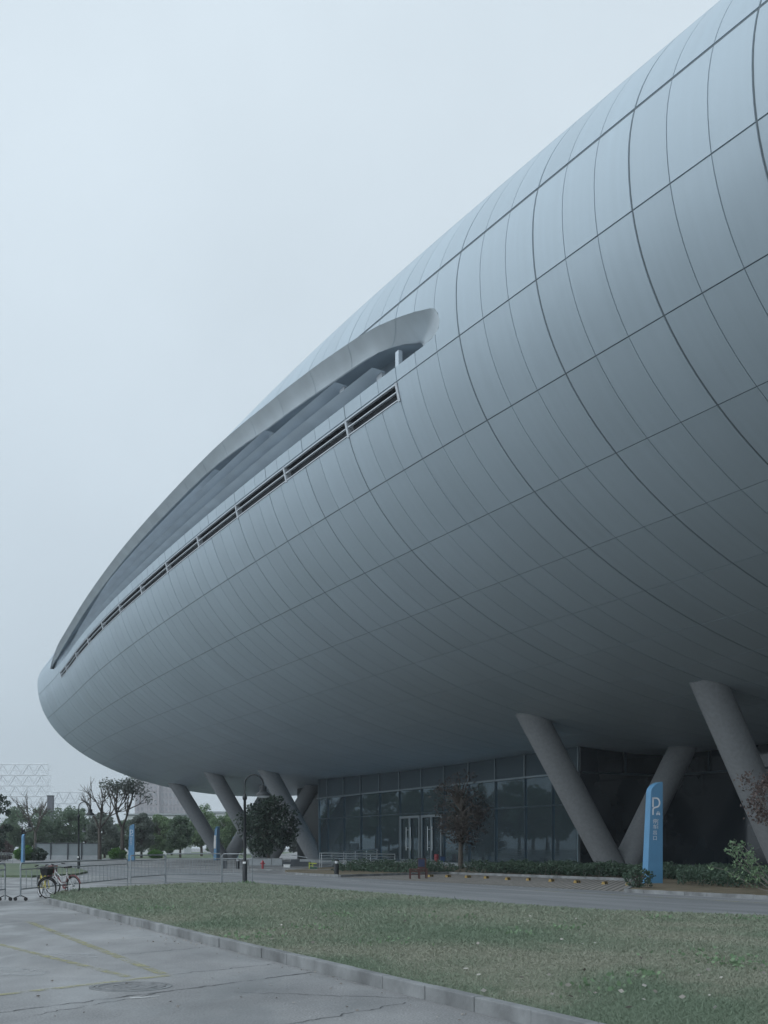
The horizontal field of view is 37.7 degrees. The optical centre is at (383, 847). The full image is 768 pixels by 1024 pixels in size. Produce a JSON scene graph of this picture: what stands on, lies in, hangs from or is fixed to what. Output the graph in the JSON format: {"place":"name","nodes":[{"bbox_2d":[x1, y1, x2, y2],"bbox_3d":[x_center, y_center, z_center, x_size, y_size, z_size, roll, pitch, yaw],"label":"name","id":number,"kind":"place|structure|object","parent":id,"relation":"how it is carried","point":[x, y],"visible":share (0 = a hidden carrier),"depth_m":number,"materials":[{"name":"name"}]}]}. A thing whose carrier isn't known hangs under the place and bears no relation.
{"place":"outdoors","nodes":[
{"label":"outdoors","id":0,"kind":"place"},
{"bbox_2d":[2,852,291,858],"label":"meadow","id":1,"kind":"structure","parent":0,"point":[186,856],"depth_m":203.45,"materials":[{"name":"green plant"}]},
{"bbox_2d":[1,818,20,853],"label":"broadleaf tree","id":2,"kind":"object","parent":1,"relation":"on","point":[10,822],"visible":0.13,"depth_m":222.15,"materials":[{"name":"green plant"}]},
{"bbox_2d":[0,805,56,848],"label":"broadleaf tree","id":3,"kind":"object","parent":1,"relation":"on","point":[46,826],"visible":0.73,"depth_m":188.49,"materials":[{"name":"green plant"}]},
{"bbox_2d":[10,792,52,847],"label":"bare tree","id":4,"kind":"object","parent":1,"relation":"on","point":[42,805],"visible":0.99,"depth_m":174.45,"materials":[{"name":"brown plant"}]},
{"bbox_2d":[47,795,54,842],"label":"chimney shaft","id":5,"kind":"object","parent":1,"relation":"on","point":[50,803],"visible":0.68,"depth_m":299.27,"materials":[{"name":"grey concrete"}]},
{"bbox_2d":[48,806,89,842],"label":"broadleaf tree","id":6,"kind":"object","parent":1,"relation":"on","point":[61,833],"visible":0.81,"depth_m":193.11,"materials":[{"name":"green plant"}]},
{"bbox_2d":[84,812,124,857],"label":"broadleaf tree","id":7,"kind":"object","parent":1,"relation":"on","point":[110,836],"visible":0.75,"depth_m":170.99,"materials":[{"name":"green plant"}]},
{"bbox_2d":[115,819,129,850],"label":"broadleaf tree","id":8,"kind":"object","parent":1,"relation":"on","point":[126,834],"visible":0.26,"depth_m":224.95,"materials":[{"name":"green plant"}]},
{"bbox_2d":[127,812,156,857],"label":"broadleaf tree","id":9,"kind":"object","parent":1,"relation":"on","point":[144,831],"visible":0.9,"depth_m":175.28,"materials":[{"name":"green plant"}]},
{"bbox_2d":[147,814,170,851],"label":"broadleaf tree","id":10,"kind":"object","parent":1,"relation":"on","point":[162,826],"visible":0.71,"depth_m":187.21,"materials":[{"name":"green plant"}]},
{"bbox_2d":[163,828,183,854],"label":"broadleaf tree","id":11,"kind":"object","parent":1,"relation":"on","point":[168,850],"visible":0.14,"depth_m":231.08,"materials":[{"name":"green plant"}]},
{"bbox_2d":[165,815,195,857],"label":"broadleaf tree","id":12,"kind":"object","parent":1,"relation":"on","point":[179,833],"visible":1,"depth_m":178.90,"materials":[{"name":"green plant"}]},
{"bbox_2d":[188,803,215,855],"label":"broadleaf tree","id":13,"kind":"object","parent":1,"relation":"on","point":[197,839],"visible":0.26,"depth_m":213.79,"materials":[{"name":"green plant"}]},
{"bbox_2d":[209,812,236,849],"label":"broadleaf tree","id":14,"kind":"object","parent":1,"relation":"on","point":[228,830],"visible":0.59,"depth_m":203.22,"materials":[{"name":"green plant"}]},
{"bbox_2d":[124,814,190,853],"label":"building","id":15,"kind":"structure","parent":0,"point":[168,816],"depth_m":265.00,"materials":[{"name":"grey glass"}]},
{"bbox_2d":[135,779,189,813],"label":"tower block","id":16,"kind":"structure","parent":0,"point":[166,801],"depth_m":1056.00,"materials":[{"name":"grey concrete"}]},
{"bbox_2d":[207,811,279,852],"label":"building","id":17,"kind":"structure","parent":0,"point":[220,813],"depth_m":285.00,"materials":[{"name":"grey glass"}]},
{"bbox_2d":[282,855,310,865],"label":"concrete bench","id":18,"kind":"object","parent":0,"point":[295,862],"visible":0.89,"depth_m":95.94,"materials":[{"name":"grey concrete"}]},
{"bbox_2d":[0,848,620,1023],"bbox_3d":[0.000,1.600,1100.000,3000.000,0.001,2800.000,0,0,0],"label":"ground","id":19,"kind":"structure","parent":0,"point":[258,1002],"depth_m":13.65,"materials":[{"name":"grey concrete"}]},
{"bbox_2d":[0,863,11,900],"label":"crowd barrier","id":20,"kind":"object","parent":19,"relation":"on","point":[4,889],"visible":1,"depth_m":33.84,"materials":[{"name":"metal"}]},
{"bbox_2d":[0,794,14,861],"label":"broadleaf tree","id":21,"kind":"object","parent":19,"relation":"on","point":[6,827],"visible":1,"depth_m":127.82,"materials":[{"name":"green plant"}]},
{"bbox_2d":[1,839,13,860],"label":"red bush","id":22,"kind":"object","parent":19,"relation":"on","point":[4,857],"visible":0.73,"depth_m":134.68,"materials":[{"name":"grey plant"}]},
{"bbox_2d":[21,834,24,861],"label":"parking sign","id":23,"kind":"object","parent":19,"relation":"on","point":[23,848],"visible":0.9,"depth_m":121.85,"materials":[{"name":"blue metal"}]},
{"bbox_2d":[13,845,36,860],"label":"round bush","id":24,"kind":"object","parent":19,"relation":"on","point":[17,853],"visible":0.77,"depth_m":139.30,"materials":[{"name":"green plant"}]},
{"bbox_2d":[0,764,51,849],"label":"lattice building","id":25,"kind":"structure","parent":19,"relation":"on","point":[22,774],"depth_m":899.77,"materials":[{"name":"white metal"}]},
{"bbox_2d":[21,819,31,833],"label":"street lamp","id":26,"kind":"object","parent":19,"relation":"on","point":[29,825],"visible":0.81,"depth_m":125.97,"materials":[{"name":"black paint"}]},
{"bbox_2d":[29,847,48,860],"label":"round bush","id":27,"kind":"object","parent":19,"relation":"on","point":[41,854],"visible":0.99,"depth_m":139.43,"materials":[{"name":"green plant"}]},
{"bbox_2d":[0,863,87,877],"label":"grass island","id":28,"kind":"structure","parent":19,"relation":"on","point":[12,870],"depth_m":69.86,"materials":[{"name":"green plant"}]},
{"bbox_2d":[77,801,94,868],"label":"street lamp","id":29,"kind":"object","parent":28,"relation":"on","point":[90,813],"visible":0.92,"depth_m":78.94,"materials":[{"name":"black metal"}]},
{"bbox_2d":[35,864,56,898],"bbox_3d":[-10.895,1.066,35.754,0.593,1.083,1.676,-3,2,-30],"label":"bicycle","id":30,"kind":"object","parent":19,"relation":"on","point":[45,872],"visible":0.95,"depth_m":35.30,"materials":[{"name":"yellow metal"}]},
{"bbox_2d":[46,863,80,893],"bbox_3d":[-10.796,1.062,37.895,1.748,1.083,0.604,0,3,34],"label":"bicycle","id":31,"kind":"object","parent":19,"relation":"on","point":[65,886],"visible":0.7,"depth_m":37.78,"materials":[{"name":"white metal"}]},
{"bbox_2d":[35,843,97,859],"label":"hoarding","id":32,"kind":"object","parent":19,"relation":"on","point":[67,851],"visible":0.85,"depth_m":150.03,"materials":[{"name":"grey metal"}]},
{"bbox_2d":[4,946,128,976],"bbox_3d":[-5.019,1.595,16.610,0.130,0.001,6.562,0,0,-34],"label":"road marking","id":33,"kind":"object","parent":19,"relation":"on","point":[63,960],"visible":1,"depth_m":16.03,"materials":[{"name":"beige paint"}]},
{"bbox_2d":[13,859,127,900],"bbox_3d":[-10.667,1.022,39.692,0.500,1.156,11.723,0,0,3],"label":"crowd barrier","id":34,"kind":"object","parent":19,"relation":"on","point":[20,895],"visible":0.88,"depth_m":38.39,"materials":[{"name":"metal"}]},
{"bbox_2d":[52,791,88,842],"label":"lattice building","id":35,"kind":"structure","parent":19,"relation":"on","point":[66,798],"depth_m":929.79,"materials":[{"name":"white metal"}]},
{"bbox_2d":[0,975,164,994],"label":"road marking","id":36,"kind":"object","parent":19,"relation":"on","point":[72,985],"visible":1,"depth_m":12.82,"materials":[{"name":"beige paint"}]},
{"bbox_2d":[26,921,165,973],"bbox_3d":[-5.221,1.595,19.206,0.150,0.001,11.403,0,0,-26],"label":"road marking","id":37,"kind":"object","parent":19,"relation":"on","point":[49,929],"visible":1,"depth_m":17.27,"materials":[{"name":"beige paint"}]},
{"bbox_2d":[37,993,154,1014],"bbox_3d":[-2.920,1.595,11.538,0.112,0.001,1.856,0,0,28],"label":"pavement crack","id":38,"kind":"object","parent":19,"relation":"on","point":[103,1002],"visible":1,"depth_m":11.22,"materials":[{"name":"grey"}]},
{"bbox_2d":[78,779,128,859],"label":"bare tree","id":39,"kind":"object","parent":19,"relation":"on","point":[99,826],"visible":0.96,"depth_m":149.66,"materials":[{"name":"brown plant"}]},
{"bbox_2d":[108,847,126,858],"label":"round bush","id":40,"kind":"object","parent":19,"relation":"on","point":[116,853],"visible":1,"depth_m":149.34,"materials":[{"name":"green plant"}]},
{"bbox_2d":[96,777,155,858],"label":"bare tree","id":41,"kind":"object","parent":19,"relation":"on","point":[129,789],"visible":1,"depth_m":149.56,"materials":[{"name":"brown plant"}]},
{"bbox_2d":[89,981,171,991],"bbox_3d":[-2.916,1.605,12.942,0.940,0.029,0.940,0,0,0],"label":"manhole cover","id":42,"kind":"object","parent":19,"relation":"on","point":[133,986],"visible":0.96,"depth_m":12.89,"materials":[{"name":"metal"}]},
{"bbox_2d":[128,824,134,860],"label":"parking sign","id":43,"kind":"object","parent":19,"relation":"on","point":[131,849],"visible":1,"depth_m":133.00,"materials":[{"name":"blue metal"}]},
{"bbox_2d":[130,854,168,884],"bbox_3d":[-10.027,0.947,47.860,0.500,1.306,4.171,0,0,8],"label":"crowd barrier","id":44,"kind":"object","parent":19,"relation":"on","point":[148,866],"visible":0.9,"depth_m":47.85,"materials":[{"name":"metal"}]},
{"bbox_2d":[147,849,162,858],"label":"round bush","id":45,"kind":"object","parent":19,"relation":"on","point":[153,851],"visible":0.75,"depth_m":164.37,"materials":[{"name":"green plant"}]},
{"bbox_2d":[0,972,310,1012],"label":"pavement crack","id":46,"kind":"object","parent":19,"relation":"on","point":[170,990],"visible":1,"depth_m":12.56,"materials":[{"name":"grey"}]},
{"bbox_2d":[214,826,219,859],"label":"parking sign","id":47,"kind":"object","parent":19,"relation":"on","point":[217,840],"visible":0.86,"depth_m":145.88,"materials":[{"name":"blue metal"}]},
{"bbox_2d":[223,860,226,868],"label":"utility box","id":48,"kind":"object","parent":19,"relation":"on","point":[224,864],"visible":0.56,"depth_m":86.11,"materials":[{"name":"grey metal"}]},
{"bbox_2d":[242,774,270,881],"bbox_3d":[-5.636,-0.801,49.587,1.300,4.902,0.700,0,0,-7],"label":"street lamp","id":49,"kind":"object","parent":19,"relation":"on","point":[262,793],"visible":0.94,"depth_m":49.48,"materials":[{"name":"black metal"}]},
{"bbox_2d":[249,858,281,865],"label":"planter wall","id":50,"kind":"structure","parent":19,"relation":"on","point":[270,861],"depth_m":100.66,"materials":[{"name":"concrete"}]},
{"bbox_2d":[233,794,303,857],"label":"magnolia tree","id":51,"kind":"object","parent":19,"relation":"on","point":[260,822],"visible":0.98,"depth_m":104.02,"materials":[{"name":"green plant"}]},
{"bbox_2d":[250,869,328,870],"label":"kerb","id":52,"kind":"structure","parent":19,"relation":"on","point":[284,869],"depth_m":77.94,"materials":[{"name":"concrete"}]},
{"bbox_2d":[288,839,296,852],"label":"broadleaf tree","id":53,"kind":"object","parent":19,"relation":"on","point":[294,846],"visible":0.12,"depth_m":239.42,"materials":[{"name":"green plant"}]},
{"bbox_2d":[286,872,338,876],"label":"kerb","id":54,"kind":"structure","parent":19,"relation":"on","point":[315,874],"depth_m":63.97,"materials":[{"name":"concrete"}]},
{"bbox_2d":[271,992,378,996],"bbox_3d":[-0.694,1.595,12.194,1.970,0.001,0.120,0,0,15],"label":"pavement crack","id":55,"kind":"object","parent":19,"relation":"on","point":[304,994],"visible":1,"depth_m":12.30,"materials":[{"name":"grey concrete"}]},
{"bbox_2d":[46,898,604,1023],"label":"kerb","id":56,"kind":"structure","parent":19,"relation":"on","point":[500,1009],"depth_m":13.05,"materials":[{"name":"concrete"}]},
{"bbox_2d":[290,1002,405,1023],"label":"pavement crack","id":57,"kind":"object","parent":19,"relation":"on","point":[343,1013],"visible":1,"depth_m":10.75,"materials":[{"name":"grey"}]},
{"bbox_2d":[321,853,394,866],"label":"handrail","id":58,"kind":"object","parent":19,"relation":"on","point":[370,856],"visible":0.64,"depth_m":89.62,"materials":[{"name":"silver metal"}]},
{"bbox_2d":[339,873,405,876],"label":"kerb","id":59,"kind":"structure","parent":19,"relation":"on","point":[358,875],"depth_m":63.32,"materials":[{"name":"concrete"}]},
{"bbox_2d":[285,866,489,874],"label":"planting bed","id":60,"kind":"object","parent":19,"relation":"on","point":[330,871],"visible":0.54,"depth_m":70.80,"materials":[{"name":"soil"}]},
{"bbox_2d":[334,859,338,874],"bbox_3d":[-2.638,1.095,62.490,0.260,0.910,0.260,0,0,0],"label":"bollard light","id":61,"kind":"object","parent":60,"relation":"on","point":[336,867],"visible":0.91,"depth_m":62.38,"materials":[{"name":"black paint"}]},
{"bbox_2d":[331,858,462,872],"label":"hedge","id":62,"kind":"object","parent":60,"relation":"on","point":[385,866],"visible":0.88,"depth_m":70.66,"materials":[{"name":"green plant"}]},
{"bbox_2d":[429,769,494,868],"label":"plum tree","id":63,"kind":"object","parent":60,"relation":"on","point":[460,827],"visible":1,"depth_m":78.88,"materials":[{"name":"brown plant"}]},
{"bbox_2d":[27,897,765,1022],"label":"fallen leaves","id":64,"kind":"object","parent":19,"relation":"on","point":[620,990],"visible":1,"depth_m":12.70,"materials":[{"name":"brown plant"}]},
{"bbox_2d":[37,0,767,866],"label":"exhibition hall","id":65,"kind":"structure","parent":19,"relation":"on","point":[481,490],"depth_m":56.15,"materials":[{"name":"grey metal"}]},
{"bbox_2d":[399,815,420,860],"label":"door","id":66,"kind":"structure","parent":65,"relation":"in","point":[418,816],"depth_m":104.37,"materials":[{"name":"metal"}]},
{"bbox_2d":[421,814,441,860],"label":"door","id":67,"kind":"structure","parent":65,"relation":"in","point":[422,816],"depth_m":100.74,"materials":[{"name":"metal"}]},
{"bbox_2d":[406,872,448,874],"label":"kerb","id":68,"kind":"structure","parent":19,"relation":"on","point":[422,873],"depth_m":67.33,"materials":[{"name":"concrete"}]},
{"bbox_2d":[449,872,639,880],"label":"kerb","id":69,"kind":"structure","parent":19,"relation":"on","point":[555,876],"depth_m":60.03,"materials":[{"name":"concrete"}]},
{"bbox_2d":[468,872,711,881],"bbox_3d":[15.679,1.550,60.644,12.900,0.100,25.000,0,0,-29],"label":"planting bed","id":70,"kind":"object","parent":19,"relation":"on","point":[575,875],"visible":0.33,"depth_m":60.62,"materials":[{"name":"soil"}]},
{"bbox_2d":[462,858,752,880],"bbox_3d":[11.368,1.079,59.700,3.387,0.950,21.530,0,0,-30],"label":"hedge","id":71,"kind":"object","parent":70,"relation":"on","point":[567,867],"visible":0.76,"depth_m":60.40,"materials":[{"name":"green plant"}]},
{"bbox_2d":[642,782,662,882],"bbox_3d":[11.369,-0.568,47.644,0.759,4.435,0.475,0,0,-17],"label":"parking sign","id":72,"kind":"object","parent":19,"relation":"on","point":[653,847],"visible":0.99,"depth_m":47.47,"materials":[{"name":"blue metal"}]},
{"bbox_2d":[624,889,767,899],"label":"kerb","id":73,"kind":"structure","parent":19,"relation":"on","point":[743,896],"depth_m":36.93,"materials":[{"name":"concrete"}]},
{"bbox_2d":[630,880,767,894],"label":"planting bed","id":74,"kind":"object","parent":19,"relation":"on","point":[668,885],"visible":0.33,"depth_m":41.31,"materials":[{"name":"soil"}]},
{"bbox_2d":[622,866,655,887],"bbox_3d":[9.607,1.120,42.363,1.256,0.895,1.213,0,0,-33],"label":"shrub","id":75,"kind":"object","parent":74,"relation":"on","point":[636,882],"visible":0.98,"depth_m":42.23,"materials":[{"name":"green plant"}]},
{"bbox_2d":[675,863,767,887],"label":"hedge","id":76,"kind":"object","parent":74,"relation":"on","point":[716,875],"visible":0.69,"depth_m":43.78,"materials":[{"name":"green plant"}]},
{"bbox_2d":[707,839,767,891],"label":"green shrub","id":77,"kind":"object","parent":74,"relation":"on","point":[755,870],"visible":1,"depth_m":36.62,"materials":[{"name":"green plant"}]},
{"bbox_2d":[733,769,767,825],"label":"dry shrub","id":78,"kind":"object","parent":74,"relation":"on","point":[760,790],"visible":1,"depth_m":40.98,"materials":[{"name":"brown plant"}]},
{"bbox_2d":[0,0,719,847],"label":"sky","id":79,"kind":"structure","parent":0,"point":[196,195],"materials":[{"name":"white"}]},
{"bbox_2d":[37,863,767,915],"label":"road","id":80,"kind":"structure","parent":0,"point":[582,899],"depth_m":40.03,"materials":[{"name":"grey asphalt"}]},
{"bbox_2d":[165,853,221,883],"bbox_3d":[-8.504,0.922,50.268,2.530,1.356,0.500,0,0,-18],"label":"crowd barrier","id":81,"kind":"object","parent":80,"relation":"on","point":[192,864],"visible":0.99,"depth_m":50.24,"materials":[{"name":"metal"}]},
{"bbox_2d":[222,853,252,882],"bbox_3d":[-6.585,0.927,50.454,1.500,1.346,0.500,0,0,15],"label":"crowd barrier","id":82,"kind":"object","parent":80,"relation":"on","point":[237,864],"visible":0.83,"depth_m":50.45,"materials":[{"name":"metal"}]},
{"bbox_2d":[535,890,739,901],"bbox_3d":[9.001,1.591,35.819,0.160,0.001,14.000,0,0,-29],"label":"road marking","id":83,"kind":"object","parent":80,"relation":"on","point":[648,896],"visible":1,"depth_m":35.92,"materials":[{"name":"beige paint"}]},
{"bbox_2d":[50,881,767,1023],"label":"lawn","id":84,"kind":"structure","parent":0,"point":[488,974],"depth_m":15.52,"materials":[{"name":"plant"}]},
{"bbox_2d":[129,880,767,997],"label":"lawn weeds","id":85,"kind":"object","parent":84,"relation":"on","point":[652,972],"visible":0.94,"depth_m":15.23,"materials":[{"name":"green plant"}]},
{"bbox_2d":[434,853,438,861],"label":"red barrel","id":86,"kind":"object","parent":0,"point":[436,856],"visible":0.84,"depth_m":98.17,"materials":[{"name":"plastic"}]},
{"bbox_2d":[347,874,632,891],"bbox_3d":[6.964,1.592,53.259,9.100,0.001,28.500,0,0,-29],"label":"parking bay","id":87,"kind":"object","parent":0,"point":[593,884],"visible":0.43,"depth_m":52.92,"materials":[{"name":"grey concrete"}]},
{"bbox_2d":[409,869,420,878],"bbox_3d":[1.570,1.337,57.556,0.560,0.525,0.400,0,0,-6],"label":"wooden stool","id":88,"kind":"object","parent":87,"relation":"on","point":[415,870],"visible":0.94,"depth_m":57.40,"materials":[{"name":"brown wood"}]},
{"bbox_2d":[418,858,427,877],"bbox_3d":[2.014,1.080,58.556,0.460,1.040,0.460,0,0,-9],"label":"wooden chair","id":89,"kind":"object","parent":87,"relation":"on","point":[421,863],"visible":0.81,"depth_m":58.67,"materials":[{"name":"brown wood"}]},
{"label":"ramp","id":90,"kind":"object","parent":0,"visible":0},
{"bbox_2d":[320,849,376,862],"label":"handrail","id":91,"kind":"object","parent":90,"relation":"on","point":[347,856],"visible":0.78,"depth_m":93.80,"materials":[{"name":"silver metal"}]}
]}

